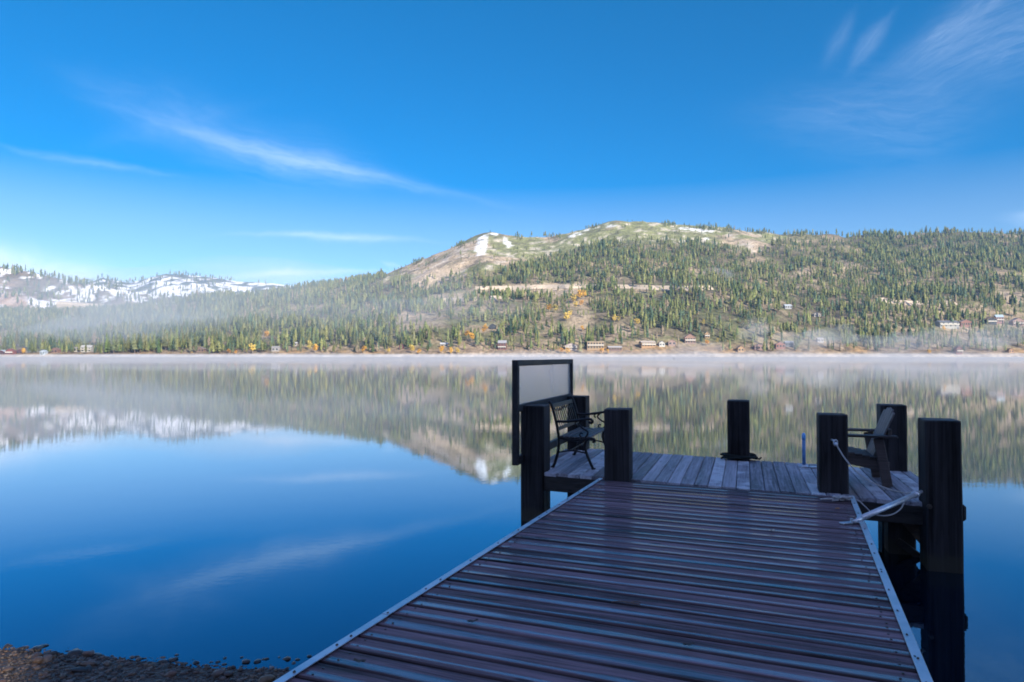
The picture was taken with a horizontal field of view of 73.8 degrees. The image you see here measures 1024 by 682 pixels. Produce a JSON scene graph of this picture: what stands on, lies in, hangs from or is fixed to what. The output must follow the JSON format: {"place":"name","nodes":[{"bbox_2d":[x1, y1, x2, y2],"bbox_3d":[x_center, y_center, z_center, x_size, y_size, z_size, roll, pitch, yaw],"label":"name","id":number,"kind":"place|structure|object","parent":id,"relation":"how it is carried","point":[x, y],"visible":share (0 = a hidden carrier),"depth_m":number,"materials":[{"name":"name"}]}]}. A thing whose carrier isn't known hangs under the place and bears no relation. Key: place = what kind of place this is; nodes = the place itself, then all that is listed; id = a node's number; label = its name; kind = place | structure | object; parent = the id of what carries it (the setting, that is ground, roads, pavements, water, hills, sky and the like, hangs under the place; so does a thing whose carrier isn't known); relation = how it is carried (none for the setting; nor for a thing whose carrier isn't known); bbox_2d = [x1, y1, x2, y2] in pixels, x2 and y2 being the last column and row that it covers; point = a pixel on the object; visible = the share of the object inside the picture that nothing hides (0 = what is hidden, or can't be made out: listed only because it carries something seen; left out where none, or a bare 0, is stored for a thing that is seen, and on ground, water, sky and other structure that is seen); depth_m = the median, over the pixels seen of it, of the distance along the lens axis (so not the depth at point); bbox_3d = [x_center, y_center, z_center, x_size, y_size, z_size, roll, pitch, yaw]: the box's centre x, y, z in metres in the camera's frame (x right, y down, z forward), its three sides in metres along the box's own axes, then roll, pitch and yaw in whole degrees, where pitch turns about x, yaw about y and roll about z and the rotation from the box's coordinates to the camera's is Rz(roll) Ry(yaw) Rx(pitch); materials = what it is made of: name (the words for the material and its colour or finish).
{"place":"outdoors","nodes":[
{"label":"outdoors","id":0,"kind":"place"},
{"bbox_2d":[56,301,116,307],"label":"snow","id":1,"kind":"structure","parent":0,"point":[66,304],"depth_m":2198.17,"materials":[{"name":"snow"}]},
{"bbox_2d":[0,267,174,308],"bbox_3d":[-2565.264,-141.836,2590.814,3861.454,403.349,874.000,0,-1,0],"label":"snowy hill","id":2,"kind":"structure","parent":0,"point":[17,281],"depth_m":2595.44,"materials":[{"name":"snow"}]},
{"bbox_2d":[0,649,289,681],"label":"shore ground","id":3,"kind":"structure","parent":0,"point":[115,665],"depth_m":4.29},
{"bbox_2d":[2,666,13,671],"bbox_3d":[-3.159,2.057,4.277,0.051,0.021,0.063,9,8,35],"label":"beach stone","id":4,"kind":"object","parent":3,"relation":"on","point":[7,668],"visible":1,"depth_m":4.27,"materials":[{"name":"stone"}]},
{"bbox_2d":[31,652,40,657],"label":"beach stone","id":5,"kind":"object","parent":3,"relation":"on","point":[36,654],"visible":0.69,"depth_m":4.51,"materials":[{"name":"stone"}]},
{"bbox_2d":[31,656,42,663],"bbox_3d":[-3.068,2.069,4.412,0.071,0.057,0.065,0,-1,4],"label":"beach stone","id":6,"kind":"object","parent":3,"relation":"on","point":[38,659],"visible":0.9,"depth_m":4.39,"materials":[{"name":"stone"}]},
{"bbox_2d":[31,645,44,649],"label":"wet stone","id":7,"kind":"object","parent":3,"relation":"on","point":[37,647],"visible":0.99,"depth_m":4.67,"materials":[{"name":"stone"}]},
{"bbox_2d":[42,654,52,661],"bbox_3d":[-3.030,2.073,4.444,0.061,0.047,0.066,-2,14,-29],"label":"beach stone","id":8,"kind":"object","parent":3,"relation":"on","point":[48,658],"visible":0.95,"depth_m":4.43,"materials":[{"name":"stone"}]},
{"bbox_2d":[67,648,83,654],"bbox_3d":[-2.939,2.102,4.592,0.103,0.043,0.088,-1,-2,34],"label":"wet stone","id":9,"kind":"object","parent":3,"relation":"on","point":[76,651],"visible":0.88,"depth_m":4.58,"materials":[{"name":"stone"}]},
{"bbox_2d":[69,667,87,672],"bbox_3d":[-2.708,2.055,4.267,0.112,0.024,0.059,8,-5,-12],"label":"beach stone","id":10,"kind":"object","parent":3,"relation":"on","point":[79,669],"visible":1,"depth_m":4.26,"materials":[{"name":"stone"}]},
{"bbox_2d":[80,661,95,665],"bbox_3d":[-2.721,2.073,4.386,0.105,0.034,0.046,0,-1,5],"label":"beach stone","id":11,"kind":"object","parent":3,"relation":"on","point":[86,663],"visible":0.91,"depth_m":4.37,"materials":[{"name":"stone"}]},
{"bbox_2d":[82,651,94,655],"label":"beach stone","id":12,"kind":"object","parent":3,"relation":"on","point":[87,653],"visible":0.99,"depth_m":4.54,"materials":[{"name":"stone"}]},
{"bbox_2d":[103,660,110,665],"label":"beach stone","id":13,"kind":"object","parent":3,"relation":"on","point":[106,663],"visible":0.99,"depth_m":4.38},
{"bbox_2d":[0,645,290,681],"bbox_3d":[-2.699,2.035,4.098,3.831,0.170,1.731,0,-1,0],"label":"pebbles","id":14,"kind":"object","parent":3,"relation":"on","point":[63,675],"visible":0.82,"depth_m":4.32,"materials":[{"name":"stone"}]},
{"bbox_2d":[164,671,177,676],"bbox_3d":[-2.124,2.075,4.251,0.080,0.042,0.048,-13,-12,-7],"label":"beach stone","id":15,"kind":"object","parent":3,"relation":"on","point":[171,673],"visible":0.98,"depth_m":4.24,"materials":[{"name":"stone"}]},
{"bbox_2d":[169,657,177,661],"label":"wet stone","id":16,"kind":"object","parent":3,"relation":"on","point":[172,659],"visible":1,"depth_m":4.49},
{"bbox_2d":[213,669,224,676],"bbox_3d":[-1.831,2.071,4.264,0.070,0.047,0.088,0,-1,-20],"label":"beach stone","id":17,"kind":"object","parent":3,"relation":"on","point":[217,672],"visible":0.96,"depth_m":4.24,"materials":[{"name":"stone"}]},
{"bbox_2d":[223,671,233,676],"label":"beach stone","id":18,"kind":"object","parent":3,"relation":"on","point":[228,673],"visible":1,"depth_m":4.24,"materials":[{"name":"stone"}]},
{"bbox_2d":[258,674,274,681],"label":"beach stone","id":19,"kind":"object","parent":3,"relation":"on","point":[269,678],"visible":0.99,"depth_m":4.11,"materials":[{"name":"stone"}]},
{"bbox_2d":[273,478,932,681],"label":"gangway","id":20,"kind":"object","parent":3,"relation":"on","point":[730,585],"visible":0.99,"depth_m":3.71,"materials":[{"name":"brown wood"}]},
{"bbox_2d":[611,601,640,604],"bbox_3d":[0.620,1.420,3.710,0.161,0.013,0.037,0,-1,9],"label":"twig","id":21,"kind":"object","parent":20,"relation":"on","point":[628,602],"visible":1,"depth_m":3.71,"materials":[{"name":"wood"}]},
{"bbox_2d":[820,493,907,515],"bbox_3d":[3.270,1.500,6.359,0.765,0.192,0.286,0,-1,18],"label":"slack rope","id":22,"kind":"object","parent":20,"relation":"attached to","point":[840,498],"visible":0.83,"depth_m":6.31,"materials":[{"name":"fabric"}]},
{"bbox_2d":[839,490,922,523],"bbox_3d":[3.257,1.424,5.878,1.530,0.111,0.155,1,-2,-37],"label":"stand off pole","id":23,"kind":"object","parent":20,"relation":"attached to","point":[885,507],"visible":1,"depth_m":5.73,"materials":[{"name":"metal"}]},
{"bbox_2d":[90,274,292,298],"bbox_3d":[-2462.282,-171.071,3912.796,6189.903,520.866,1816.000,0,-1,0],"label":"snowy mountain","id":24,"kind":"structure","parent":0,"point":[176,281],"depth_m":4106.96,"materials":[{"name":"snow"}]},
{"bbox_2d":[353,658,365,662],"bbox_3d":[-0.672,1.402,2.992,0.059,0.010,0.031,0,-1,14],"label":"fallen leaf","id":25,"kind":"object","parent":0,"point":[358,660],"visible":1,"depth_m":3.00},
{"bbox_2d":[429,296,509,300],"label":"road","id":26,"kind":"structure","parent":0,"point":[462,298],"depth_m":1218.69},
{"bbox_2d":[0,358,1023,681],"bbox_3d":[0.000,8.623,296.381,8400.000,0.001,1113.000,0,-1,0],"label":"lake water","id":27,"kind":"structure","parent":0,"point":[230,510],"depth_m":11.17,"materials":[{"name":"liquid"}]},
{"bbox_2d":[521,395,922,557],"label":"dock platform","id":28,"kind":"structure","parent":27,"relation":"in","point":[616,458],"depth_m":8.08,"materials":[{"name":"grey wood"}]},
{"bbox_2d":[512,359,572,465],"bbox_3d":[0.503,0.880,9.411,0.122,1.250,2.780,0,-1,19],"label":"wind screen","id":29,"kind":"object","parent":28,"relation":"attached to","point":[545,381],"visible":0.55,"depth_m":8.93,"materials":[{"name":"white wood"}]},
{"bbox_2d":[548,396,603,469],"bbox_3d":[0.929,1.184,9.071,0.617,0.848,1.185,0,-1,19],"label":"garden bench","id":30,"kind":"object","parent":28,"relation":"on","point":[586,434],"visible":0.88,"depth_m":8.74,"materials":[{"name":"metal"}]},
{"bbox_2d":[720,452,761,459],"bbox_3d":[3.104,1.562,9.283,0.508,0.081,0.494,-1,-2,32],"label":"rope heap","id":31,"kind":"object","parent":28,"relation":"on","point":[732,456],"visible":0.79,"depth_m":9.15,"materials":[{"name":"fabric"}]},
{"bbox_2d":[799,433,816,467],"bbox_3d":[3.744,1.374,8.596,0.251,0.428,0.124,-1,-2,35],"label":"blue pipe","id":32,"kind":"object","parent":28,"relation":"on","point":[803,464],"visible":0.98,"depth_m":8.62,"materials":[{"name":"plastic"}]},
{"bbox_2d":[831,439,911,493],"bbox_3d":[3.443,1.202,6.607,0.107,0.429,0.821,1,-2,-31],"label":"mooring rope","id":33,"kind":"object","parent":28,"relation":"attached to","point":[835,443],"visible":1,"depth_m":6.64,"materials":[{"name":"fabric"}]},
{"bbox_2d":[848,407,897,487],"bbox_3d":[3.875,1.156,7.665,0.703,0.839,0.776,0,-1,19],"label":"deck chair","id":34,"kind":"object","parent":28,"relation":"on","point":[872,457],"visible":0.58,"depth_m":7.36,"materials":[{"name":"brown wood"}]},
{"bbox_2d":[918,418,965,573],"bbox_3d":[4.091,2.542,6.418,0.383,3.603,0.343,0,-1,19],"label":"mooring pile","id":35,"kind":"object","parent":27,"relation":"in","point":[941,495],"visible":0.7,"depth_m":6.34,"materials":[{"name":"brown wood"}]},
{"bbox_2d":[0,221,1023,357],"bbox_3d":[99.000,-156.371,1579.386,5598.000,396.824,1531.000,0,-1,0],"label":"hillside","id":36,"kind":"structure","parent":0,"point":[481,248],"depth_m":1072.34,"materials":[{"name":"plant"}]},
{"bbox_2d":[2,338,7,349],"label":"conifer tree","id":37,"kind":"object","parent":36,"relation":"on","point":[5,347],"visible":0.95,"depth_m":882.42,"materials":[{"name":"green plant"}]},
{"bbox_2d":[7,335,11,348],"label":"conifer tree","id":38,"kind":"object","parent":36,"relation":"on","point":[9,345],"visible":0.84,"depth_m":876.05,"materials":[{"name":"green plant"}]},
{"bbox_2d":[5,348,15,353],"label":"cabin","id":39,"kind":"object","parent":36,"relation":"on","point":[10,351],"visible":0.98,"depth_m":860.95,"materials":[{"name":"wood"}]},
{"bbox_2d":[34,337,36,352],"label":"conifer tree","id":40,"kind":"object","parent":36,"relation":"on","point":[35,348],"visible":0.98,"depth_m":875.74,"materials":[{"name":"green plant"}]},
{"bbox_2d":[39,350,47,354],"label":"cabin","id":41,"kind":"object","parent":36,"relation":"on","point":[43,352],"visible":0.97,"depth_m":856.89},
{"bbox_2d":[51,348,60,352],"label":"cabin","id":42,"kind":"object","parent":36,"relation":"on","point":[56,350],"visible":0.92,"depth_m":871.14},
{"bbox_2d":[80,345,93,351],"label":"cabin","id":43,"kind":"object","parent":36,"relation":"on","point":[89,348],"visible":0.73,"depth_m":891.15,"materials":[{"name":"white"}]},
{"bbox_2d":[103,333,109,352],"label":"conifer tree","id":44,"kind":"object","parent":36,"relation":"on","point":[106,344],"visible":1,"depth_m":872.78,"materials":[{"name":"green plant"}]},
{"bbox_2d":[111,332,116,352],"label":"conifer tree","id":45,"kind":"object","parent":36,"relation":"on","point":[113,346],"visible":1,"depth_m":866.32,"materials":[{"name":"green plant"}]},
{"bbox_2d":[115,332,119,350],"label":"conifer tree","id":46,"kind":"object","parent":36,"relation":"on","point":[117,343],"visible":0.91,"depth_m":873.30,"materials":[{"name":"green plant"}]},
{"bbox_2d":[131,333,138,352],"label":"conifer tree","id":47,"kind":"object","parent":36,"relation":"on","point":[134,345],"visible":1,"depth_m":865.97,"materials":[{"name":"green plant"}]},
{"bbox_2d":[137,333,142,352],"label":"conifer tree","id":48,"kind":"object","parent":36,"relation":"on","point":[140,344],"visible":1,"depth_m":868.02,"materials":[{"name":"green plant"}]},
{"bbox_2d":[144,332,147,351],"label":"conifer tree","id":49,"kind":"object","parent":36,"relation":"on","point":[146,344],"visible":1,"depth_m":877.25,"materials":[{"name":"green plant"}]},
{"bbox_2d":[156,339,160,353],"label":"conifer tree","id":50,"kind":"object","parent":36,"relation":"on","point":[158,348],"visible":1,"depth_m":865.73,"materials":[{"name":"green plant"}]},
{"bbox_2d":[162,328,167,349],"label":"conifer tree","id":51,"kind":"object","parent":36,"relation":"on","point":[164,342],"visible":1,"depth_m":893.70,"materials":[{"name":"green plant"}]},
{"bbox_2d":[187,338,192,352],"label":"conifer tree","id":52,"kind":"object","parent":36,"relation":"on","point":[190,349],"visible":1,"depth_m":878.74,"materials":[{"name":"green plant"}]},
{"bbox_2d":[194,335,197,350],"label":"conifer tree","id":53,"kind":"object","parent":36,"relation":"on","point":[196,345],"visible":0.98,"depth_m":882.11,"materials":[{"name":"green plant"}]},
{"bbox_2d":[195,347,205,351],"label":"cabin","id":54,"kind":"object","parent":36,"relation":"on","point":[201,349],"visible":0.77,"depth_m":894.83,"materials":[{"name":"wood"}]},
{"bbox_2d":[235,336,239,350],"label":"conifer tree","id":55,"kind":"object","parent":36,"relation":"on","point":[237,344],"visible":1,"depth_m":887.80,"materials":[{"name":"green plant"}]},
{"bbox_2d":[248,312,251,324],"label":"conifer tree","id":56,"kind":"object","parent":36,"relation":"on","point":[250,318],"visible":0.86,"depth_m":1056.64,"materials":[{"name":"green plant"}]},
{"bbox_2d":[271,346,280,351],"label":"cabin","id":57,"kind":"object","parent":36,"relation":"on","point":[275,348],"visible":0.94,"depth_m":870.99,"materials":[{"name":"white"}]},
{"bbox_2d":[307,340,312,348],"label":"aspen tree","id":58,"kind":"object","parent":36,"relation":"on","point":[309,343],"visible":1,"depth_m":879.33,"materials":[{"name":"yellow plant"}]},
{"bbox_2d":[324,324,328,339],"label":"conifer tree","id":59,"kind":"object","parent":36,"relation":"on","point":[326,333],"visible":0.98,"depth_m":923.92,"materials":[{"name":"green plant"}]},
{"bbox_2d":[351,330,356,344],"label":"conifer tree","id":60,"kind":"object","parent":36,"relation":"on","point":[354,341],"visible":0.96,"depth_m":889.18,"materials":[{"name":"green plant"}]},
{"bbox_2d":[371,339,374,351],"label":"conifer tree","id":61,"kind":"object","parent":36,"relation":"on","point":[372,348],"visible":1,"depth_m":863.14,"materials":[{"name":"green plant"}]},
{"bbox_2d":[385,324,388,337],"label":"conifer tree","id":62,"kind":"object","parent":36,"relation":"on","point":[386,330],"visible":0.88,"depth_m":924.97,"materials":[{"name":"green plant"}]},
{"bbox_2d":[388,335,391,347],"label":"conifer tree","id":63,"kind":"object","parent":36,"relation":"on","point":[389,342],"visible":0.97,"depth_m":884.73,"materials":[{"name":"green plant"}]},
{"bbox_2d":[412,331,415,345],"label":"conifer tree","id":64,"kind":"object","parent":36,"relation":"on","point":[414,340],"visible":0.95,"depth_m":881.95,"materials":[{"name":"green plant"}]},
{"bbox_2d":[449,332,453,346],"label":"conifer tree","id":65,"kind":"object","parent":36,"relation":"on","point":[451,340],"visible":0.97,"depth_m":886.43,"materials":[{"name":"green plant"}]},
{"bbox_2d":[457,329,460,344],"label":"conifer tree","id":66,"kind":"object","parent":36,"relation":"on","point":[458,340],"visible":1,"depth_m":884.68,"materials":[{"name":"green plant"}]},
{"bbox_2d":[489,323,495,328],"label":"cabin","id":67,"kind":"object","parent":36,"relation":"on","point":[492,326],"visible":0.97,"depth_m":985.71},
{"bbox_2d":[498,340,506,349],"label":"cabin","id":68,"kind":"object","parent":36,"relation":"on","point":[502,344],"visible":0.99,"depth_m":871.37,"materials":[{"name":"wood"}]},
{"bbox_2d":[508,320,512,332],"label":"conifer tree","id":69,"kind":"object","parent":36,"relation":"on","point":[510,329],"visible":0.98,"depth_m":947.12,"materials":[{"name":"green plant"}]},
{"bbox_2d":[0,219,1023,353],"bbox_3d":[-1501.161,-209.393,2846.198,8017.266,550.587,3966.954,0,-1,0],"label":"conifer forest","id":70,"kind":"object","parent":36,"relation":"on","point":[223,305],"visible":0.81,"depth_m":1281.96,"materials":[{"name":"green plant"}]},
{"bbox_2d":[512,321,516,333],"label":"conifer tree","id":71,"kind":"object","parent":36,"relation":"on","point":[514,330],"visible":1,"depth_m":948.17,"materials":[{"name":"green plant"}]},
{"bbox_2d":[23,311,1021,354],"bbox_3d":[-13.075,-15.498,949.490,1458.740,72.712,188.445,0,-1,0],"label":"bank shrubs","id":72,"kind":"object","parent":36,"relation":"on","point":[524,340],"visible":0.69,"depth_m":868.76,"materials":[{"name":"green plant"}]},
{"bbox_2d":[564,312,571,318],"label":"aspen tree","id":73,"kind":"object","parent":36,"relation":"on","point":[567,315],"visible":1,"depth_m":1004.46,"materials":[{"name":"yellow plant"}]},
{"bbox_2d":[564,343,577,349],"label":"cabin","id":74,"kind":"object","parent":36,"relation":"on","point":[571,346],"visible":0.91,"depth_m":873.61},
{"bbox_2d":[375,221,770,280],"bbox_3d":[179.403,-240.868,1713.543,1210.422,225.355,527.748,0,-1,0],"label":"summit scrub","id":75,"kind":"object","parent":36,"relation":"on","point":[538,249],"visible":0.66,"depth_m":1803.38,"materials":[{"name":"green plant"}]},
{"bbox_2d":[570,294,576,302],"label":"aspen tree","id":76,"kind":"object","parent":36,"relation":"on","point":[573,298],"visible":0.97,"depth_m":1151.49,"materials":[{"name":"yellow plant"}]},
{"bbox_2d":[578,335,582,352],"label":"conifer tree","id":77,"kind":"object","parent":36,"relation":"on","point":[580,346],"visible":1,"depth_m":861.07,"materials":[{"name":"green plant"}]},
{"bbox_2d":[586,341,604,349],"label":"cabin","id":78,"kind":"object","parent":36,"relation":"on","point":[594,345],"visible":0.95,"depth_m":874.05,"materials":[{"name":"wood"}]},
{"bbox_2d":[606,346,621,351],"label":"cabin","id":79,"kind":"object","parent":36,"relation":"on","point":[614,348],"visible":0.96,"depth_m":867.28,"materials":[{"name":"wood"}]},
{"bbox_2d":[639,341,655,348],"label":"cabin","id":80,"kind":"object","parent":36,"relation":"on","point":[646,344],"visible":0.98,"depth_m":876.96,"materials":[{"name":"wood"}]},
{"bbox_2d":[646,324,648,340],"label":"conifer tree","id":81,"kind":"object","parent":36,"relation":"on","point":[647,333],"visible":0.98,"depth_m":899.57,"materials":[{"name":"green plant"}]},
{"bbox_2d":[658,341,664,346],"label":"cabin","id":82,"kind":"object","parent":36,"relation":"on","point":[661,343],"visible":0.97,"depth_m":879.11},
{"bbox_2d":[668,339,675,346],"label":"cabin","id":83,"kind":"object","parent":36,"relation":"on","point":[672,342],"visible":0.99,"depth_m":881.20,"materials":[{"name":"wood"}]},
{"bbox_2d":[683,334,695,343],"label":"cabin","id":84,"kind":"object","parent":36,"relation":"on","point":[689,338],"visible":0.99,"depth_m":894.48,"materials":[{"name":"wood"}]},
{"bbox_2d":[704,331,709,337],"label":"cabin","id":85,"kind":"object","parent":36,"relation":"on","point":[707,334],"visible":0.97,"depth_m":915.37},
{"bbox_2d":[736,346,743,351],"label":"cabin","id":86,"kind":"object","parent":36,"relation":"on","point":[739,348],"visible":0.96,"depth_m":863.13,"materials":[{"name":"wood"}]},
{"bbox_2d":[753,344,762,349],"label":"cabin","id":87,"kind":"object","parent":36,"relation":"on","point":[758,346],"visible":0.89,"depth_m":870.95,"materials":[{"name":"wood"}]},
{"bbox_2d":[775,341,784,348],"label":"cabin","id":88,"kind":"object","parent":36,"relation":"on","point":[779,345],"visible":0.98,"depth_m":873.08,"materials":[{"name":"wood"}]},
{"bbox_2d":[783,304,791,308],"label":"cabin","id":89,"kind":"object","parent":36,"relation":"on","point":[787,306],"visible":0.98,"depth_m":1058.56,"materials":[{"name":"white"}]},
{"bbox_2d":[783,341,793,346],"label":"cabin","id":90,"kind":"object","parent":36,"relation":"on","point":[789,343],"visible":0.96,"depth_m":879.15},
{"bbox_2d":[794,335,797,350],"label":"conifer tree","id":91,"kind":"object","parent":36,"relation":"on","point":[795,344],"visible":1,"depth_m":864.93,"materials":[{"name":"green plant"}]},
{"bbox_2d":[812,312,820,316],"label":"cabin","id":92,"kind":"object","parent":36,"relation":"on","point":[816,314],"visible":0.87,"depth_m":1028.16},
{"bbox_2d":[816,338,823,342],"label":"cabin","id":93,"kind":"object","parent":36,"relation":"on","point":[819,340],"visible":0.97,"depth_m":893.41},
{"bbox_2d":[858,327,861,340],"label":"conifer tree","id":94,"kind":"object","parent":36,"relation":"on","point":[860,334],"visible":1,"depth_m":911.14,"materials":[{"name":"green plant"}]},
{"bbox_2d":[868,330,872,346],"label":"conifer tree","id":95,"kind":"object","parent":36,"relation":"on","point":[870,343],"visible":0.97,"depth_m":879.31,"materials":[{"name":"green plant"}]},
{"bbox_2d":[933,320,959,328],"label":"cabin","id":96,"kind":"object","parent":36,"relation":"on","point":[948,324],"visible":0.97,"depth_m":979.29,"materials":[{"name":"wood"}]},
{"bbox_2d":[953,346,962,354],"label":"cabin","id":97,"kind":"object","parent":36,"relation":"on","point":[957,350],"visible":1,"depth_m":857.03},
{"bbox_2d":[958,319,971,327],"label":"cabin","id":98,"kind":"object","parent":36,"relation":"on","point":[966,322],"visible":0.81,"depth_m":992.34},
{"bbox_2d":[984,316,996,324],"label":"cabin","id":99,"kind":"object","parent":36,"relation":"on","point":[992,320],"visible":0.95,"depth_m":1023.07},
{"bbox_2d":[994,315,1003,323],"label":"cabin","id":100,"kind":"object","parent":36,"relation":"on","point":[1000,319],"visible":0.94,"depth_m":1032.02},
{"bbox_2d":[1006,348,1013,352],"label":"cabin","id":101,"kind":"object","parent":36,"relation":"on","point":[1009,350],"visible":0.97,"depth_m":860.96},
{"bbox_2d":[1008,318,1023,325],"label":"cabin","id":102,"kind":"object","parent":36,"relation":"on","point":[1012,322],"visible":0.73,"depth_m":1034.27,"materials":[{"name":"wood"}]},
{"bbox_2d":[0,0,1023,285],"label":"sky","id":103,"kind":"structure","parent":0,"point":[284,142],"materials":[{"name":"blue"}]},
{"bbox_2d":[473,284,713,290],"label":"road","id":104,"kind":"structure","parent":0,"point":[567,286],"depth_m":1317.24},
{"bbox_2d":[877,297,957,305],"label":"road","id":105,"kind":"structure","parent":0,"point":[909,303],"depth_m":1114.90,"materials":[{"name":"asphalt"}]}
]}

